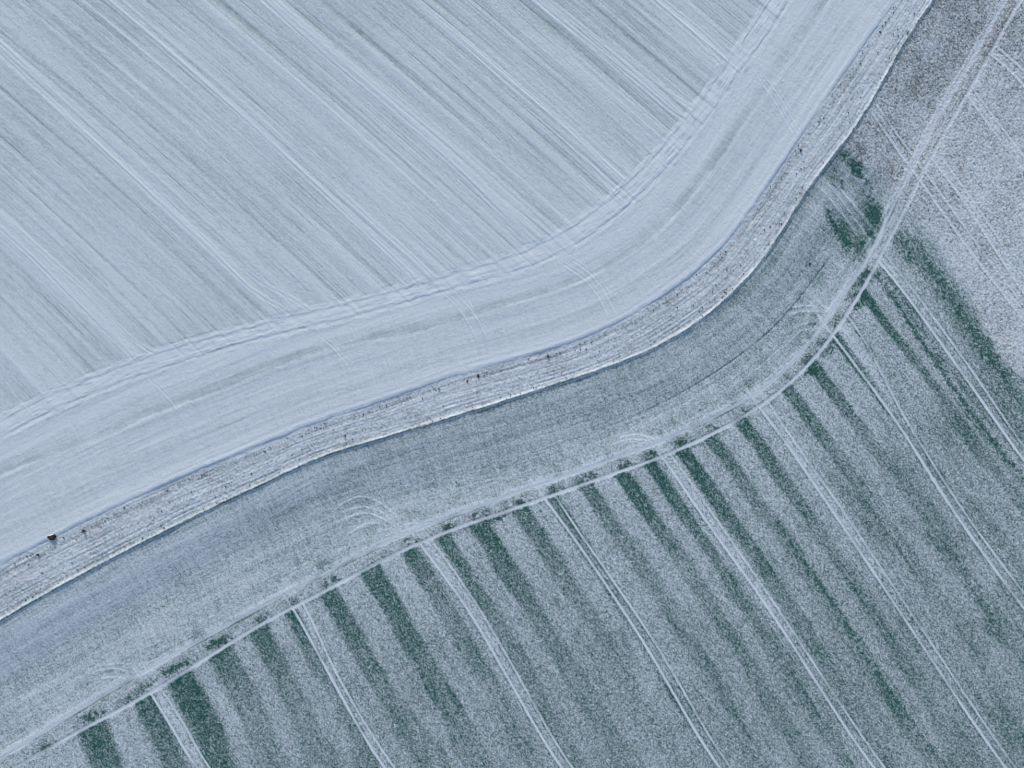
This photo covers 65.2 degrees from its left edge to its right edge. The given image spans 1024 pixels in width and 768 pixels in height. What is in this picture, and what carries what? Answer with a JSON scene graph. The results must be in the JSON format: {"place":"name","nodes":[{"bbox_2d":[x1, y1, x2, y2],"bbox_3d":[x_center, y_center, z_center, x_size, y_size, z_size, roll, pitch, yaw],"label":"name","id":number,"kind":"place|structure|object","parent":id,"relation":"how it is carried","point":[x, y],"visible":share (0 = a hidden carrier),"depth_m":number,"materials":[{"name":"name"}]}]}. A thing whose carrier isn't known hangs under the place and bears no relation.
{"place":"outdoors","nodes":[
{"label":"outdoors","id":0,"kind":"place"},
{"bbox_2d":[0,0,780,428],"bbox_3d":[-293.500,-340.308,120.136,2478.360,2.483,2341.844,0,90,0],"label":"field","id":1,"kind":"structure","parent":0,"point":[118,244],"depth_m":119.94,"materials":[{"name":"grey soil"}]},
{"bbox_2d":[0,210,149,356],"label":"wheel track","id":2,"kind":"structure","parent":1,"relation":"on","point":[48,274],"depth_m":119.80,"materials":[{"name":"grey soil"}]},
{"bbox_2d":[0,42,306,311],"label":"wheel track","id":3,"kind":"structure","parent":1,"relation":"on","point":[145,179],"depth_m":119.75,"materials":[{"name":"grey soil"}]},
{"bbox_2d":[104,0,431,278],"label":"wheel track","id":4,"kind":"structure","parent":1,"relation":"on","point":[297,168],"depth_m":119.85,"materials":[{"name":"grey soil"}]},
{"bbox_2d":[260,0,547,240],"bbox_3d":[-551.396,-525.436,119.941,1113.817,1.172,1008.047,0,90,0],"label":"wheel track","id":5,"kind":"structure","parent":1,"relation":"on","point":[464,176],"depth_m":119.93,"materials":[{"name":"grey soil"}]},
{"bbox_2d":[404,0,622,189],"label":"wheel track","id":6,"kind":"structure","parent":1,"relation":"on","point":[514,93],"depth_m":119.98,"materials":[{"name":"grey soil"}]},
{"bbox_2d":[533,0,689,117],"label":"wheel track","id":7,"kind":"structure","parent":1,"relation":"on","point":[612,61],"depth_m":119.99,"materials":[{"name":"grey soil"}]},
{"bbox_2d":[650,0,725,64],"bbox_3d":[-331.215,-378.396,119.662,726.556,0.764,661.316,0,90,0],"label":"wheel track","id":8,"kind":"structure","parent":1,"relation":"on","point":[689,30],"depth_m":119.97,"materials":[{"name":"grey soil"}]},
{"bbox_2d":[0,0,893,563],"bbox_3d":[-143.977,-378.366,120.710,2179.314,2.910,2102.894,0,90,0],"label":"headland","id":9,"kind":"structure","parent":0,"point":[98,452],"depth_m":120.20,"materials":[{"name":"grey soil"}]},
{"bbox_2d":[0,0,788,436],"bbox_3d":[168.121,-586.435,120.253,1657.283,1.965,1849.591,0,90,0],"label":"wheel track","id":10,"kind":"structure","parent":9,"relation":"on","point":[646,160],"depth_m":120.11,"materials":[{"name":"grey soil"}]},
{"bbox_2d":[0,148,894,755],"bbox_3d":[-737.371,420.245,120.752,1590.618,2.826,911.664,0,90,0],"label":"headland","id":11,"kind":"structure","parent":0,"point":[42,640],"depth_m":121.22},
{"bbox_2d":[0,0,1023,767],"bbox_3d":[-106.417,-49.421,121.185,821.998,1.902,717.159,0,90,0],"label":"wheel track","id":12,"kind":"structure","parent":11,"relation":"on","point":[586,468],"depth_m":121.36,"materials":[{"name":"grey soil"}]},
{"bbox_2d":[0,0,933,621],"bbox_3d":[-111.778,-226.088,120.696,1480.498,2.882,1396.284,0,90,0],"label":"verge","id":13,"kind":"structure","parent":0,"point":[76,552],"depth_m":120.45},
{"bbox_2d":[47,534,55,539],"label":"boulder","id":14,"kind":"object","parent":13,"relation":"on","point":[51,537],"visible":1,"depth_m":119.90,"materials":[{"name":"brown stone"}]},
{"bbox_2d":[6,0,1021,609],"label":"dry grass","id":15,"kind":"structure","parent":13,"relation":"on","point":[752,216],"depth_m":120.56,"materials":[{"name":"plant"}]},
{"bbox_2d":[0,151,1023,767],"bbox_3d":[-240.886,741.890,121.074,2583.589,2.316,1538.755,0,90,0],"label":"crop field","id":16,"kind":"structure","parent":0,"point":[750,454],"depth_m":121.34,"materials":[{"name":"plant"}]},
{"bbox_2d":[151,689,211,767],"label":"wheel track","id":17,"kind":"structure","parent":16,"relation":"on","point":[175,733],"depth_m":121.94,"materials":[{"name":"grey soil"}]},
{"bbox_2d":[292,604,396,767],"bbox_3d":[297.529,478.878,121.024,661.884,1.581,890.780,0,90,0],"label":"wheel track","id":18,"kind":"structure","parent":16,"relation":"on","point":[346,691],"depth_m":121.77,"materials":[{"name":"grey soil"}]},
{"bbox_2d":[420,541,573,767],"bbox_3d":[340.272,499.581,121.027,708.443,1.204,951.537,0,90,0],"label":"wheel track","id":19,"kind":"structure","parent":16,"relation":"on","point":[493,652],"depth_m":121.53,"materials":[{"name":"grey soil"}]},
{"bbox_2d":[545,496,732,767],"bbox_3d":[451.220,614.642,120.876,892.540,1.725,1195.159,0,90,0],"label":"wheel track","id":20,"kind":"structure","parent":16,"relation":"on","point":[636,631],"depth_m":121.40,"materials":[{"name":"grey soil"}]},
{"bbox_2d":[662,455,886,767],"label":"wheel track","id":21,"kind":"structure","parent":16,"relation":"on","point":[771,612],"depth_m":121.31,"materials":[{"name":"grey soil"}]},
{"bbox_2d":[760,402,1017,767],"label":"wheel track","id":22,"kind":"structure","parent":16,"relation":"on","point":[881,583],"depth_m":121.30,"materials":[{"name":"grey soil"}]},
{"bbox_2d":[833,317,1023,610],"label":"wheel track","id":23,"kind":"structure","parent":16,"relation":"on","point":[941,476],"depth_m":121.17,"materials":[{"name":"grey soil"}]},
{"bbox_2d":[879,251,1023,462],"bbox_3d":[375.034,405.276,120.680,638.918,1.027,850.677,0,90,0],"label":"wheel track","id":24,"kind":"structure","parent":16,"relation":"on","point":[948,353],"depth_m":121.09,"materials":[{"name":"grey soil"}]},
{"bbox_2d":[842,0,1023,376],"bbox_3d":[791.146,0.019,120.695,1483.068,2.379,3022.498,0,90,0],"label":"stubble field","id":25,"kind":"structure","parent":0,"point":[1003,329],"depth_m":121.03,"materials":[{"name":"grey plant"}]},
{"bbox_2d":[871,102,1023,322],"bbox_3d":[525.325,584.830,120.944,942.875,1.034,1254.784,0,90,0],"label":"wheel track","id":26,"kind":"structure","parent":25,"relation":"on","point":[952,225],"depth_m":121.02,"materials":[{"name":"grey soil"}]},
{"bbox_2d":[932,149,1023,295],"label":"wheel track","id":27,"kind":"structure","parent":25,"relation":"on","point":[978,222],"depth_m":121.02,"materials":[{"name":"grey soil"}]},
{"bbox_2d":[968,88,1023,171],"bbox_3d":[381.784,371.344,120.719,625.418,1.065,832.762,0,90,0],"label":"wheel track","id":28,"kind":"structure","parent":25,"relation":"on","point":[993,130],"depth_m":121.11,"materials":[{"name":"grey soil"}]},
{"bbox_2d":[992,45,1023,87],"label":"wheel track","id":29,"kind":"structure","parent":25,"relation":"on","point":[1013,60],"depth_m":121.11,"materials":[{"name":"grey soil"}]}
]}

